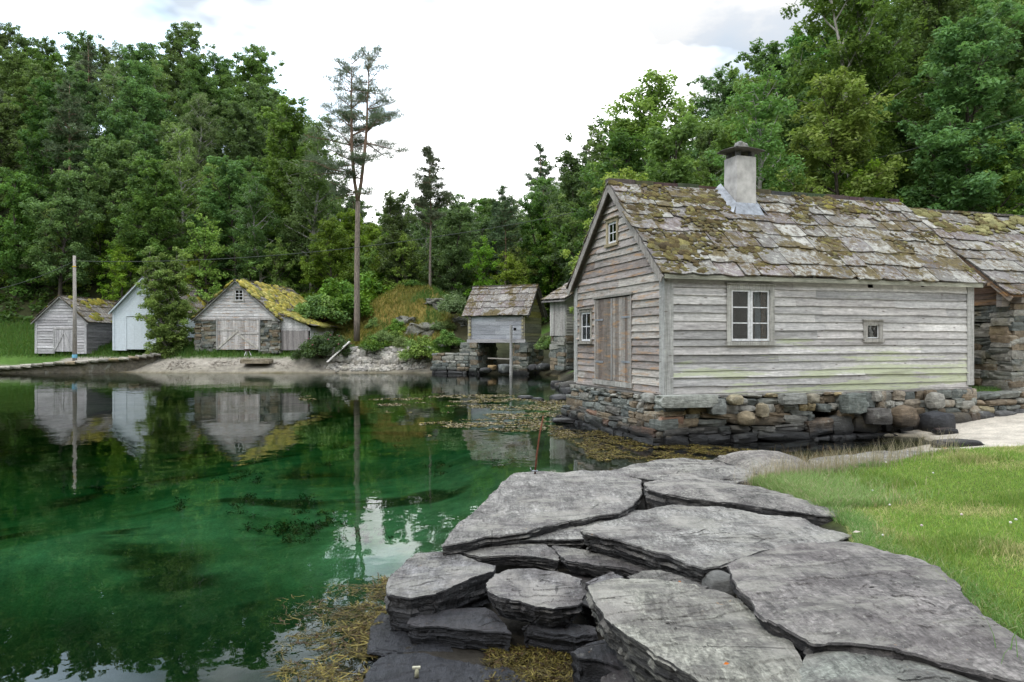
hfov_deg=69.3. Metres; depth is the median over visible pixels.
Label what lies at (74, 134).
pine tree
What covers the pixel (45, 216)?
young tree
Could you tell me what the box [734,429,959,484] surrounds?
dry grass
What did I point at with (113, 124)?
broadleaf tree
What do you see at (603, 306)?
door
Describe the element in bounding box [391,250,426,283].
young tree
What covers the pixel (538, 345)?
bush
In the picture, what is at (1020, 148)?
young tree
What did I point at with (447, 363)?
stone quay
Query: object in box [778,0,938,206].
broadleaf tree
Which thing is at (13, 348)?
bank grass
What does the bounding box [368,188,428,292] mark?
broadleaf tree
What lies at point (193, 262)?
young tree
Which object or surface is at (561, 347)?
barn
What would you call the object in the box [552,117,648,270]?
broadleaf tree
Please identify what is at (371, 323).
bush
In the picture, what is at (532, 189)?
broadleaf tree
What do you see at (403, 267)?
young tree
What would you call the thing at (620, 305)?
door
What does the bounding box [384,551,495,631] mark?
rock
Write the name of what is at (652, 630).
rock
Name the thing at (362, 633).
seaweed
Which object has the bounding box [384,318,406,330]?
bush
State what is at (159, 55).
broadleaf tree
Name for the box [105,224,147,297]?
young tree
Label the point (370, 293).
bush
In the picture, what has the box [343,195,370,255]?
pine tree
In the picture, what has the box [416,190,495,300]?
broadleaf tree
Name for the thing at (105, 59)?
broadleaf tree
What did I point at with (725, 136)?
broadleaf tree
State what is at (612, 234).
window
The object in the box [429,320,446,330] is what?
bush
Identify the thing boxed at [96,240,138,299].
young tree
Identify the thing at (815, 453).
salt grass
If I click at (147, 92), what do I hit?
broadleaf tree
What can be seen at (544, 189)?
pine tree
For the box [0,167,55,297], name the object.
broadleaf tree
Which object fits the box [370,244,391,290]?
young tree
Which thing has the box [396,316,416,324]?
outcrop
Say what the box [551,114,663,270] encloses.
broadleaf tree
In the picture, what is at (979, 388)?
turf
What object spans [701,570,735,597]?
rock
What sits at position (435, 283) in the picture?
young tree
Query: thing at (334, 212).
broadleaf tree
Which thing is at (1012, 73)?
broadleaf tree
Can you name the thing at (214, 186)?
broadleaf tree
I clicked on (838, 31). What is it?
broadleaf tree
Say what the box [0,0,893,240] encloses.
sky
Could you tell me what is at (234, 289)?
window
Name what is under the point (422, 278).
young tree
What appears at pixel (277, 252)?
young tree
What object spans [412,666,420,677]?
mooring peg
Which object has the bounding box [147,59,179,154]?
birch tree
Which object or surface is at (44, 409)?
water
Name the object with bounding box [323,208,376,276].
broadleaf tree
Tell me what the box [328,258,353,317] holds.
young tree
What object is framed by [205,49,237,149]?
broadleaf tree
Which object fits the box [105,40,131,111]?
birch tree
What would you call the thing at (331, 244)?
broadleaf tree
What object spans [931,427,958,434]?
rock
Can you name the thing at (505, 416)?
seaweed
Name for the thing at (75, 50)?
broadleaf tree
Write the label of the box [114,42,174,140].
broadleaf tree
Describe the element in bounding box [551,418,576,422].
rock
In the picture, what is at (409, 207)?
pine tree
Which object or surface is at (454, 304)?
bush
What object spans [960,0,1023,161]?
broadleaf tree
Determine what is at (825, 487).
fescue tuft
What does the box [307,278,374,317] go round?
bush
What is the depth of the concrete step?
46.75 m
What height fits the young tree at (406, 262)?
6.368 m
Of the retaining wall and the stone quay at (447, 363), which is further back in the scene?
the stone quay at (447, 363)
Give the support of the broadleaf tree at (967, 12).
on the ground at (148, 583)
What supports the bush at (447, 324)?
on the ground at (148, 583)
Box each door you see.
[54,330,63,350]
[64,330,72,350]
[127,317,146,348]
[217,320,237,349]
[238,320,258,349]
[595,298,611,380]
[612,296,629,382]
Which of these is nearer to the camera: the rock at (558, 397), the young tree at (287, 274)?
the rock at (558, 397)
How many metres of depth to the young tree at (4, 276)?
61.84 m
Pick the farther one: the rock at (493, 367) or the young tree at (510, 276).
the young tree at (510, 276)
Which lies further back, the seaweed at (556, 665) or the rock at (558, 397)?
the rock at (558, 397)
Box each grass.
[0,283,462,358]
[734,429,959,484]
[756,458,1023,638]
[759,443,871,461]
[761,441,1023,637]
[984,614,1021,663]
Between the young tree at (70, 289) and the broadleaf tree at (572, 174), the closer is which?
the broadleaf tree at (572, 174)
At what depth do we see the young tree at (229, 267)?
64.98 m
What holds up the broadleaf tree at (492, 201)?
on the ground at (148, 583)
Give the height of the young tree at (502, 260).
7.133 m
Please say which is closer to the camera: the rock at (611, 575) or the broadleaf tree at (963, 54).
the rock at (611, 575)
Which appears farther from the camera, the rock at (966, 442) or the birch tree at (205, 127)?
the birch tree at (205, 127)
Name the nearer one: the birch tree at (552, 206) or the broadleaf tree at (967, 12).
the broadleaf tree at (967, 12)
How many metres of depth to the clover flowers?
5.59 m
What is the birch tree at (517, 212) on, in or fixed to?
on the ground at (148, 583)
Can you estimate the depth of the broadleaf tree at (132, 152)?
73.26 m
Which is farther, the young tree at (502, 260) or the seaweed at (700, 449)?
the young tree at (502, 260)
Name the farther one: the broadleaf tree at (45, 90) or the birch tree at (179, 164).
the broadleaf tree at (45, 90)
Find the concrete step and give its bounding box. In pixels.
[240,359,273,363]
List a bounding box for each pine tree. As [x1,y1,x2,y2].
[0,76,10,121]
[40,79,92,226]
[74,38,102,112]
[297,43,408,340]
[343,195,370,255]
[385,196,414,251]
[404,205,412,239]
[411,144,454,285]
[463,207,481,245]
[488,184,523,284]
[524,142,556,207]
[526,184,555,243]
[578,137,600,197]
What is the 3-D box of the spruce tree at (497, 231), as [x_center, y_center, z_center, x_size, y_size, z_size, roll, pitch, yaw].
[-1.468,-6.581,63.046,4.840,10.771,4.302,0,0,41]
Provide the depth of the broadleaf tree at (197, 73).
82.71 m
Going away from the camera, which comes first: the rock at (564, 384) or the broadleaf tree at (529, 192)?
the rock at (564, 384)
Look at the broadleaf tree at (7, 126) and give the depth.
71.46 m
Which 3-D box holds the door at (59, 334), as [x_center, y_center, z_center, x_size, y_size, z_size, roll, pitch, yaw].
[-30.527,-0.023,49.965,0.709,1.460,0.060,0,0,0]
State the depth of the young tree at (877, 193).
31.48 m
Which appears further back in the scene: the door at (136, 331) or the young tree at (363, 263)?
the young tree at (363, 263)
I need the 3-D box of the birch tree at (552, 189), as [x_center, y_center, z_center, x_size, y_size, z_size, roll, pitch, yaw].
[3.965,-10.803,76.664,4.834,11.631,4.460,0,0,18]
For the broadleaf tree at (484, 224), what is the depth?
66.48 m
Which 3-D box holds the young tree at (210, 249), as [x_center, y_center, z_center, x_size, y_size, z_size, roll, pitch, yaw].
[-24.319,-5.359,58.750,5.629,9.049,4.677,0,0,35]
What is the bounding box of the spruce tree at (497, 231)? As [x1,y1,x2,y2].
[483,201,516,285]
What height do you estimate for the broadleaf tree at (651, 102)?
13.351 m
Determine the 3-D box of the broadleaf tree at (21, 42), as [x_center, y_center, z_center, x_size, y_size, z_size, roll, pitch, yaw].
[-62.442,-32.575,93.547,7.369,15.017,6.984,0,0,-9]
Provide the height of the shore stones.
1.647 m
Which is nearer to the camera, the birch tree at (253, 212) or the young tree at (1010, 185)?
the young tree at (1010, 185)
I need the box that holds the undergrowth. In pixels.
[0,120,1022,323]
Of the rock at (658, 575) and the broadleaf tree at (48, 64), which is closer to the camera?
the rock at (658, 575)
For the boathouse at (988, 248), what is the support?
on the retaining wall
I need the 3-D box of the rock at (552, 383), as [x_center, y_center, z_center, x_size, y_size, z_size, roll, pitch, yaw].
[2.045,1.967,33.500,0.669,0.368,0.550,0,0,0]
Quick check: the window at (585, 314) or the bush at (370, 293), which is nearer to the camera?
the window at (585, 314)
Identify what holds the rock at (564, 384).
on the ground at (148, 583)
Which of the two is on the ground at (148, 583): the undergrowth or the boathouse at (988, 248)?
the undergrowth
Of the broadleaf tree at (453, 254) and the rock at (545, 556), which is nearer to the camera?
the rock at (545, 556)
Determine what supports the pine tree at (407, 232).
on the ground at (148, 583)
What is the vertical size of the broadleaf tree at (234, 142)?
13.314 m
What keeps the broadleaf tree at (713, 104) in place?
on the ground at (148, 583)
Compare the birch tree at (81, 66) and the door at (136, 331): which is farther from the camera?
the birch tree at (81, 66)
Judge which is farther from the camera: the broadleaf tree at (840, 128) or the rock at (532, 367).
the rock at (532, 367)
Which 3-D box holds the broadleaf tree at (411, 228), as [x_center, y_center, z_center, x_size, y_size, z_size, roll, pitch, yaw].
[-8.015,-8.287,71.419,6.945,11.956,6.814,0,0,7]
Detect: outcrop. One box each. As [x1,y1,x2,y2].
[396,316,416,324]
[404,322,436,336]
[423,298,443,309]
[438,339,461,347]
[452,317,467,326]
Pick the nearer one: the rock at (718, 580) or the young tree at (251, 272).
the rock at (718, 580)
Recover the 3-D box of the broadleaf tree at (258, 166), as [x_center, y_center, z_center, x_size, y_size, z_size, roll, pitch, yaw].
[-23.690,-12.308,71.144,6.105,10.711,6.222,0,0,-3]
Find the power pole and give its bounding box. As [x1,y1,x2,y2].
[72,256,76,360]
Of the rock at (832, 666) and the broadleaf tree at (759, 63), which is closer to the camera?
the rock at (832, 666)
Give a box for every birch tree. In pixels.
[60,60,92,135]
[88,59,128,141]
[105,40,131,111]
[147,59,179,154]
[159,121,215,252]
[174,93,221,188]
[227,171,284,282]
[276,113,350,293]
[406,202,444,261]
[504,194,528,267]
[525,201,559,295]
[531,183,563,227]
[702,53,807,191]
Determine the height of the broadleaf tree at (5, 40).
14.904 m
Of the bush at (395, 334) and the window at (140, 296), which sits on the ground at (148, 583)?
the bush at (395, 334)
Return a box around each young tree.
[0,229,20,286]
[35,205,70,267]
[40,222,104,295]
[82,207,115,282]
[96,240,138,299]
[100,246,138,300]
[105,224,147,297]
[177,205,218,272]
[179,213,235,301]
[183,252,212,297]
[202,223,237,282]
[225,230,278,282]
[255,237,295,288]
[267,245,300,292]
[276,259,294,287]
[290,261,309,297]
[295,256,334,298]
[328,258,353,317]
[340,248,382,284]
[369,255,383,295]
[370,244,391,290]
[382,230,431,290]
[384,251,422,285]
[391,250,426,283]
[417,263,428,282]
[421,253,449,286]
[452,236,500,301]
[462,261,488,298]
[481,252,502,283]
[488,244,528,284]
[489,251,530,284]
[512,248,546,307]
[527,216,570,303]
[527,234,568,320]
[768,170,828,193]
[841,157,902,202]
[953,136,1023,214]
[996,121,1023,214]
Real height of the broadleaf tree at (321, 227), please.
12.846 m
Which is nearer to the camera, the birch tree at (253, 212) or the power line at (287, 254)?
the power line at (287, 254)
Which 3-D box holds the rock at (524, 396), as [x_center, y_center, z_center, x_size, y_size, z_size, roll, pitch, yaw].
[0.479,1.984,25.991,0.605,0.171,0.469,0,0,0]
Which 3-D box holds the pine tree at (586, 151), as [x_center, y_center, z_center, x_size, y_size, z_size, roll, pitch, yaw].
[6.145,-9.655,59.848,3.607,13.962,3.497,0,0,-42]
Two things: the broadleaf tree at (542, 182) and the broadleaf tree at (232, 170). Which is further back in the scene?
the broadleaf tree at (542, 182)
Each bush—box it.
[288,331,354,359]
[290,293,351,324]
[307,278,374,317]
[339,271,391,302]
[358,335,390,350]
[364,317,377,327]
[374,329,395,341]
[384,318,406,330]
[389,330,406,340]
[389,336,409,347]
[397,335,438,360]
[404,279,421,285]
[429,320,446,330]
[433,329,461,345]
[436,290,466,314]
[437,319,456,329]
[533,335,549,349]
[543,336,550,346]
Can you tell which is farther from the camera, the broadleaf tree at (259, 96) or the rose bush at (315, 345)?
the broadleaf tree at (259, 96)
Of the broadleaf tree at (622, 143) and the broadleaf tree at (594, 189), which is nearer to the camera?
the broadleaf tree at (594, 189)
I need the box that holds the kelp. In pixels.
[33,435,514,544]
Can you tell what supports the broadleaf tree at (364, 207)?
on the ground at (148, 583)
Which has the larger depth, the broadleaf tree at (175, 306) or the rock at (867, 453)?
the broadleaf tree at (175, 306)
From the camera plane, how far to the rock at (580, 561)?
5.53 m
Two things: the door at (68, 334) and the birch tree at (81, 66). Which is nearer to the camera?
the door at (68, 334)
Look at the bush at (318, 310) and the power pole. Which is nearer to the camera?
the power pole
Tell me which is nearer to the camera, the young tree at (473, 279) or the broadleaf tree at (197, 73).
the young tree at (473, 279)
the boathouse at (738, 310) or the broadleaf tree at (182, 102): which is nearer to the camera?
the boathouse at (738, 310)
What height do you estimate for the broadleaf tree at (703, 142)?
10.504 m
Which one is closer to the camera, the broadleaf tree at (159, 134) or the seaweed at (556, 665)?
the seaweed at (556, 665)
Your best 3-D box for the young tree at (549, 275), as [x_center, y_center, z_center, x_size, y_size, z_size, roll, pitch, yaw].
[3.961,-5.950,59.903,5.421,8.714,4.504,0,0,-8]
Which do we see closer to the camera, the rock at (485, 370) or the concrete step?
the rock at (485, 370)
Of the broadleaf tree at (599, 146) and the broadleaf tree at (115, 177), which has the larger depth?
the broadleaf tree at (115, 177)
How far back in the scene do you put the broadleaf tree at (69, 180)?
59.65 m
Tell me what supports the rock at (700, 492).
on the ground at (148, 583)
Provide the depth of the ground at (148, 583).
13.35 m
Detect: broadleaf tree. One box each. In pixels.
[0,22,21,97]
[0,46,37,142]
[0,94,30,209]
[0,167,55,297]
[1,25,44,94]
[9,128,66,240]
[11,76,80,179]
[14,159,103,294]
[17,63,65,154]
[18,46,64,125]
[20,36,65,74]
[36,66,113,186]
[55,30,114,119]
[55,135,155,277]
[62,106,161,235]
[96,33,117,110]
[97,47,178,162]
[110,155,201,276]
[111,127,146,199]
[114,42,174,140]
[133,245,199,358]
[141,41,170,61]
[148,54,174,117]
[154,21,216,134]
[154,118,202,228]
[161,38,234,180]
[166,68,226,157]
[186,155,272,279]
[191,162,238,233]
[199,99,281,198]
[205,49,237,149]
[208,69,233,155]
[215,44,297,154]
[225,63,285,136]
[228,81,290,179]
[232,157,288,250]
[236,95,341,288]
[284,176,349,264]
[299,217,361,322]
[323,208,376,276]
[327,177,351,220]
[327,195,373,225]
[334,200,378,276]
[353,222,384,273]
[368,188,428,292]
[369,230,402,285]
[371,211,398,228]
[406,196,457,288]
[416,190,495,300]
[422,205,480,297]
[469,197,491,235]
[470,215,493,285]
[480,197,527,284]
[499,227,524,280]
[514,191,563,307]
[517,224,551,283]
[518,182,559,215]
[520,176,568,234]
[521,191,536,214]
[540,132,599,287]
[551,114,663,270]
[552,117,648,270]
[560,166,648,319]
[590,68,708,189]
[598,105,642,161]
[636,111,704,185]
[672,91,703,160]
[681,66,745,183]
[692,61,816,187]
[693,118,723,186]
[710,37,824,191]
[735,10,867,191]
[764,66,908,198]
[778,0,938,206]
[805,10,868,84]
[841,0,931,153]
[865,0,1023,203]
[866,0,1023,213]
[876,5,929,151]
[944,0,1005,137]
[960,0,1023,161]
[961,0,1011,134]
[966,0,1023,125]
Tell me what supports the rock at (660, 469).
on the ground at (148, 583)
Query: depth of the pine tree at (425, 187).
54.79 m
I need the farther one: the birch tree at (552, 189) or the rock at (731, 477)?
the birch tree at (552, 189)
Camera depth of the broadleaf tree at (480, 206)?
78.05 m
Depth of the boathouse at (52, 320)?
49.98 m
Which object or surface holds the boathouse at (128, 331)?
on the ground at (148, 583)
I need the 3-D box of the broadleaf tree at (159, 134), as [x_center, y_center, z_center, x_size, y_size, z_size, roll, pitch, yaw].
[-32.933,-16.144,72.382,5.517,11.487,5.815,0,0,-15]
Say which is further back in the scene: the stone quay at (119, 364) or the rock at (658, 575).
the stone quay at (119, 364)
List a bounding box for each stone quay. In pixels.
[0,353,160,372]
[430,353,469,373]
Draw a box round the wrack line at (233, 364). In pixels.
[161,349,453,371]
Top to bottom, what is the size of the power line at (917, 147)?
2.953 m
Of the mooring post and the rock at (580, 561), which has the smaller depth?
the rock at (580, 561)
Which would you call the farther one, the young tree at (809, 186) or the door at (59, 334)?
the door at (59, 334)
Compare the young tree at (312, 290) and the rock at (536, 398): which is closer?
the rock at (536, 398)
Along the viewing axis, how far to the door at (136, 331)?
50.48 m
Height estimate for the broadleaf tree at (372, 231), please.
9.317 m
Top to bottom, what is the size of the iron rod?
0.703 m
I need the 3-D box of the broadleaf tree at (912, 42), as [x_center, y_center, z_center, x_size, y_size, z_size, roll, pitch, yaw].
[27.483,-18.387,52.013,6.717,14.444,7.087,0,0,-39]
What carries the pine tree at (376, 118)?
on the ground at (148, 583)
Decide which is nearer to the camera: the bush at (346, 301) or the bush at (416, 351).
the bush at (416, 351)
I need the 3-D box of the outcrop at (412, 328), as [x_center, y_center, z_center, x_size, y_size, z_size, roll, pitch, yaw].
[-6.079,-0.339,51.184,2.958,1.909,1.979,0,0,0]
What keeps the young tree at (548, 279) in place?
on the ground at (148, 583)
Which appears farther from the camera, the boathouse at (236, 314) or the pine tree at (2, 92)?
the pine tree at (2, 92)
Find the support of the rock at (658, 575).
on the ground at (148, 583)
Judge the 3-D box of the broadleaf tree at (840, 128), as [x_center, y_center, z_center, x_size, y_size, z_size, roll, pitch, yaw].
[14.614,-6.615,32.647,5.936,10.952,5.116,0,0,34]
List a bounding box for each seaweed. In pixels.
[261,573,388,681]
[298,394,576,436]
[480,643,573,681]
[548,418,756,460]
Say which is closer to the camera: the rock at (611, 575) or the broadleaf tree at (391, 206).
the rock at (611, 575)
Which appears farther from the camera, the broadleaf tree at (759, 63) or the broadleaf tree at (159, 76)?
the broadleaf tree at (159, 76)
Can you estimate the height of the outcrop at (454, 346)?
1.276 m
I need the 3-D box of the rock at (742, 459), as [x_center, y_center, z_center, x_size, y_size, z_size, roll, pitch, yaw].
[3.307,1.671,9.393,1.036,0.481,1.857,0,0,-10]
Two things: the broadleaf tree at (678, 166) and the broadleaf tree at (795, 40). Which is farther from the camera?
the broadleaf tree at (795, 40)
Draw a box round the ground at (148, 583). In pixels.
[0,103,1023,681]
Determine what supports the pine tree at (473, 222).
on the ground at (148, 583)
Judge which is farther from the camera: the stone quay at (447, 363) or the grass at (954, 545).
the stone quay at (447, 363)
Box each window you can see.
[138,295,146,304]
[233,288,244,300]
[577,308,592,343]
[603,215,618,247]
[725,283,776,344]
[862,319,885,341]
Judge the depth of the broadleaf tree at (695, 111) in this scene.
64.03 m
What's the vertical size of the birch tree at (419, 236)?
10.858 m
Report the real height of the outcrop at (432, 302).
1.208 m
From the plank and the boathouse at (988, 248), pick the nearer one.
the boathouse at (988, 248)
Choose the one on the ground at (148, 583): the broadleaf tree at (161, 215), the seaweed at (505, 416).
the broadleaf tree at (161, 215)
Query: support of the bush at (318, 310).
on the ground at (148, 583)
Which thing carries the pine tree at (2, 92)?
on the ground at (148, 583)
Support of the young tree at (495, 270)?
on the ground at (148, 583)
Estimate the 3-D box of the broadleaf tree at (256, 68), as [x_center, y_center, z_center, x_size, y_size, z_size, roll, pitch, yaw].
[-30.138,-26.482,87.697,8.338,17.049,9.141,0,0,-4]
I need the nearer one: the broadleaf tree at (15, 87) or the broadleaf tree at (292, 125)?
the broadleaf tree at (292, 125)
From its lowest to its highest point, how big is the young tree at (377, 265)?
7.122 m
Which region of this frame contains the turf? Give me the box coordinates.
[968,385,1002,391]
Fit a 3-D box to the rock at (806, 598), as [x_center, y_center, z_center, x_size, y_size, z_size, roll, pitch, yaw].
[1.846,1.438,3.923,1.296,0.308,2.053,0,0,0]
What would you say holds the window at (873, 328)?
in the boathouse at (738, 310)
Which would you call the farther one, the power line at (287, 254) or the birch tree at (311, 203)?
the birch tree at (311, 203)
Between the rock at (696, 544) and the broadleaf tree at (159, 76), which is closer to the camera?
the rock at (696, 544)
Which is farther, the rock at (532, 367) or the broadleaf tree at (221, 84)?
the broadleaf tree at (221, 84)
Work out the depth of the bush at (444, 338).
47.54 m
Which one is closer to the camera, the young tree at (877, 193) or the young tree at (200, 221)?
the young tree at (877, 193)
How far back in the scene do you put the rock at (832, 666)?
3.06 m
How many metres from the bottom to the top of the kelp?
1.544 m
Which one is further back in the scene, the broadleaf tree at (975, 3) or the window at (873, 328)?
the broadleaf tree at (975, 3)
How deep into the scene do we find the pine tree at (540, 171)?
87.78 m
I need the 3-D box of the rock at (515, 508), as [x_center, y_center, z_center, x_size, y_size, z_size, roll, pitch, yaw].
[0.506,1.654,7.395,1.558,0.184,3.602,0,0,11]
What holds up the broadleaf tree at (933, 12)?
on the ground at (148, 583)
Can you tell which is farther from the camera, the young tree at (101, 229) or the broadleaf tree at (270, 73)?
the broadleaf tree at (270, 73)
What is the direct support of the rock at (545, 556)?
on the rock at (586, 612)
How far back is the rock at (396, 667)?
4.38 m
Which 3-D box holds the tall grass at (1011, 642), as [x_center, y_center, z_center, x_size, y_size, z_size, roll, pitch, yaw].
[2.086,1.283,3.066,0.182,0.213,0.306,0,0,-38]
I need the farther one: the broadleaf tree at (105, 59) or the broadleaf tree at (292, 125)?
the broadleaf tree at (105, 59)
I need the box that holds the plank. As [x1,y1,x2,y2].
[326,341,350,361]
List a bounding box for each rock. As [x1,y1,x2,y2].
[363,652,525,681]
[367,613,452,669]
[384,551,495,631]
[407,607,511,651]
[441,470,642,555]
[461,544,559,570]
[480,367,491,372]
[486,568,585,627]
[488,365,496,370]
[498,364,508,373]
[506,510,643,548]
[517,395,532,398]
[522,623,597,654]
[528,364,536,371]
[532,397,543,399]
[536,363,549,371]
[549,394,565,399]
[550,380,563,385]
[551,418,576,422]
[552,546,649,578]
[559,381,575,387]
[559,387,571,393]
[560,571,596,627]
[570,639,626,681]
[580,504,849,584]
[585,572,623,591]
[586,578,802,681]
[601,669,635,681]
[611,458,753,496]
[627,570,708,588]
[643,477,843,525]
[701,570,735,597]
[710,455,757,480]
[718,450,810,474]
[727,541,1023,681]
[799,650,978,681]
[808,450,933,470]
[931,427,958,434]
[931,438,984,447]
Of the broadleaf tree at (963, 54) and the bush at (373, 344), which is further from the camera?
the bush at (373, 344)
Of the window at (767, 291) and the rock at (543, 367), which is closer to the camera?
the window at (767, 291)
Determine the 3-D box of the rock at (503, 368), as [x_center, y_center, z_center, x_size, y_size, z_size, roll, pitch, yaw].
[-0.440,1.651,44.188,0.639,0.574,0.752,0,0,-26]
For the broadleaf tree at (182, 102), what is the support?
on the ground at (148, 583)
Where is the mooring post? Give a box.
[509,325,512,374]
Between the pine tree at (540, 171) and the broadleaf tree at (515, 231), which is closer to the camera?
the broadleaf tree at (515, 231)
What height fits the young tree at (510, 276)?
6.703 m
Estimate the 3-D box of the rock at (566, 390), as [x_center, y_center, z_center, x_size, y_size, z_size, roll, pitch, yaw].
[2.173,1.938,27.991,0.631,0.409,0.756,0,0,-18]
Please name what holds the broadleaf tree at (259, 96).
on the ground at (148, 583)
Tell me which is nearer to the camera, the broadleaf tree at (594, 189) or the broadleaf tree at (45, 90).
the broadleaf tree at (594, 189)
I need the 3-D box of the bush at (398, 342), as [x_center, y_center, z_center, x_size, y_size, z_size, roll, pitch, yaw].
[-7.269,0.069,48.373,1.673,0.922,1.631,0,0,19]
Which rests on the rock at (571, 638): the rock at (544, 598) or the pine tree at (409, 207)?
the rock at (544, 598)
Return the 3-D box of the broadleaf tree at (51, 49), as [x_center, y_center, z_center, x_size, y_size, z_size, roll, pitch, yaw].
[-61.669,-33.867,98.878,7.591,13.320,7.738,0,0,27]
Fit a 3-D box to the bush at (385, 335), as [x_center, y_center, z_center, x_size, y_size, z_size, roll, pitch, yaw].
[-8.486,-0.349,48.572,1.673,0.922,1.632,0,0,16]
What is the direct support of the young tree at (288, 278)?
on the ground at (148, 583)
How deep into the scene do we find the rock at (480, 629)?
4.78 m
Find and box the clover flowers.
[872,462,1017,535]
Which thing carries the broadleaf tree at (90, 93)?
on the ground at (148, 583)
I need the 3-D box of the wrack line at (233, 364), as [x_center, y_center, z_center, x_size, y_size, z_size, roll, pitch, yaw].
[-13.128,1.293,47.516,19.405,1.597,2.148,0,0,0]
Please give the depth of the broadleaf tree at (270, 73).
97.94 m
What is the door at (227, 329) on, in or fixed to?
in the boathouse at (236, 314)
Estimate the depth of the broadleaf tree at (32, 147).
68.80 m
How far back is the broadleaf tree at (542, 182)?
80.05 m
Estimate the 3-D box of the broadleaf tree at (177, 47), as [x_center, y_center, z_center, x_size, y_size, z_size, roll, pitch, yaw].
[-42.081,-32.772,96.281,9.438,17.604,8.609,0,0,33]
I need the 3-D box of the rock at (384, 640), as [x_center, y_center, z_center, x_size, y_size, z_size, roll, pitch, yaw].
[-0.785,2.071,4.911,0.486,0.249,0.928,0,0,-45]
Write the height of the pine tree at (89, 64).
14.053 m
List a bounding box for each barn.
[540,283,573,369]
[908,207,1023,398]
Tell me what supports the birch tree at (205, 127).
on the ground at (148, 583)
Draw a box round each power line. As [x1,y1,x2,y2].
[0,208,594,288]
[757,115,1023,180]
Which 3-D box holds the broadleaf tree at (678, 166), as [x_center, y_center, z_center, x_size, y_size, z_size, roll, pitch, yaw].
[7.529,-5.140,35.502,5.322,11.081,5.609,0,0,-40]
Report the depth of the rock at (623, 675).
3.80 m
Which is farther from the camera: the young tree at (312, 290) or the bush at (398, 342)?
the young tree at (312, 290)
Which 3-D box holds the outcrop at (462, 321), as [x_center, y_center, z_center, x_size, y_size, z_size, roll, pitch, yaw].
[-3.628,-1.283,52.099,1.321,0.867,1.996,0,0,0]
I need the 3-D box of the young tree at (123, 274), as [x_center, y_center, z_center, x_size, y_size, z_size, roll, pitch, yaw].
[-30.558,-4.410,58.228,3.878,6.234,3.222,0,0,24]
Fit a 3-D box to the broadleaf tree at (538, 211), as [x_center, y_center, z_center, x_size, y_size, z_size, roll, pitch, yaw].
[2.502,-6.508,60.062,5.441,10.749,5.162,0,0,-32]
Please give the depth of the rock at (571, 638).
4.65 m
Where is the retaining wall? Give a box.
[976,390,1023,418]
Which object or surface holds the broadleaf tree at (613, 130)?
on the ground at (148, 583)
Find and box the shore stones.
[316,346,430,371]
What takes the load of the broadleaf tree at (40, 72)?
on the ground at (148, 583)
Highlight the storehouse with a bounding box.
[459,284,547,374]
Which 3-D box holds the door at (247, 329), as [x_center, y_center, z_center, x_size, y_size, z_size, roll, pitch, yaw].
[-17.393,-0.400,48.931,1.502,1.950,0.068,0,0,8]
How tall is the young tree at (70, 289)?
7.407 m
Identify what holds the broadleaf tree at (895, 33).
on the ground at (148, 583)
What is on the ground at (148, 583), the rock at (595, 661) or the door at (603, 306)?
the rock at (595, 661)
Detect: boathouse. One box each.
[30,295,116,353]
[108,276,207,349]
[190,279,343,353]
[556,141,985,459]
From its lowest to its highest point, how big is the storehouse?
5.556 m
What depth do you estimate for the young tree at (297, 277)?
62.47 m
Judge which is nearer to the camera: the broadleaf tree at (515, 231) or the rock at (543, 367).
the rock at (543, 367)
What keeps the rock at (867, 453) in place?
on the ground at (148, 583)
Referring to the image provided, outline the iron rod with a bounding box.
[530,416,543,473]
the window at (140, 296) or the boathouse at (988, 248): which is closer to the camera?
the boathouse at (988, 248)
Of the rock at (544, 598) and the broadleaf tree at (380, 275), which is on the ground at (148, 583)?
the broadleaf tree at (380, 275)
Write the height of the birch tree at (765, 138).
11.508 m
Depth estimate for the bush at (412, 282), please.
54.79 m
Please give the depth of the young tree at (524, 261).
58.82 m
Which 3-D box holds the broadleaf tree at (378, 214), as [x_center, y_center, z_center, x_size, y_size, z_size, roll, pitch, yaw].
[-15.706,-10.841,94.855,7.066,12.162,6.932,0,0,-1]
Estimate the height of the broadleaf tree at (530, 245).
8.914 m
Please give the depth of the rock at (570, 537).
6.23 m
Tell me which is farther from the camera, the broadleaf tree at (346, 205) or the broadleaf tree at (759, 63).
the broadleaf tree at (346, 205)
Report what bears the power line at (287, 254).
attached to the power pole
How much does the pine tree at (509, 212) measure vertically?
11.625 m
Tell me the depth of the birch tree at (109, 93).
81.95 m
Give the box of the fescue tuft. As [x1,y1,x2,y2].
[746,462,962,508]
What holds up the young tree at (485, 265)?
on the ground at (148, 583)

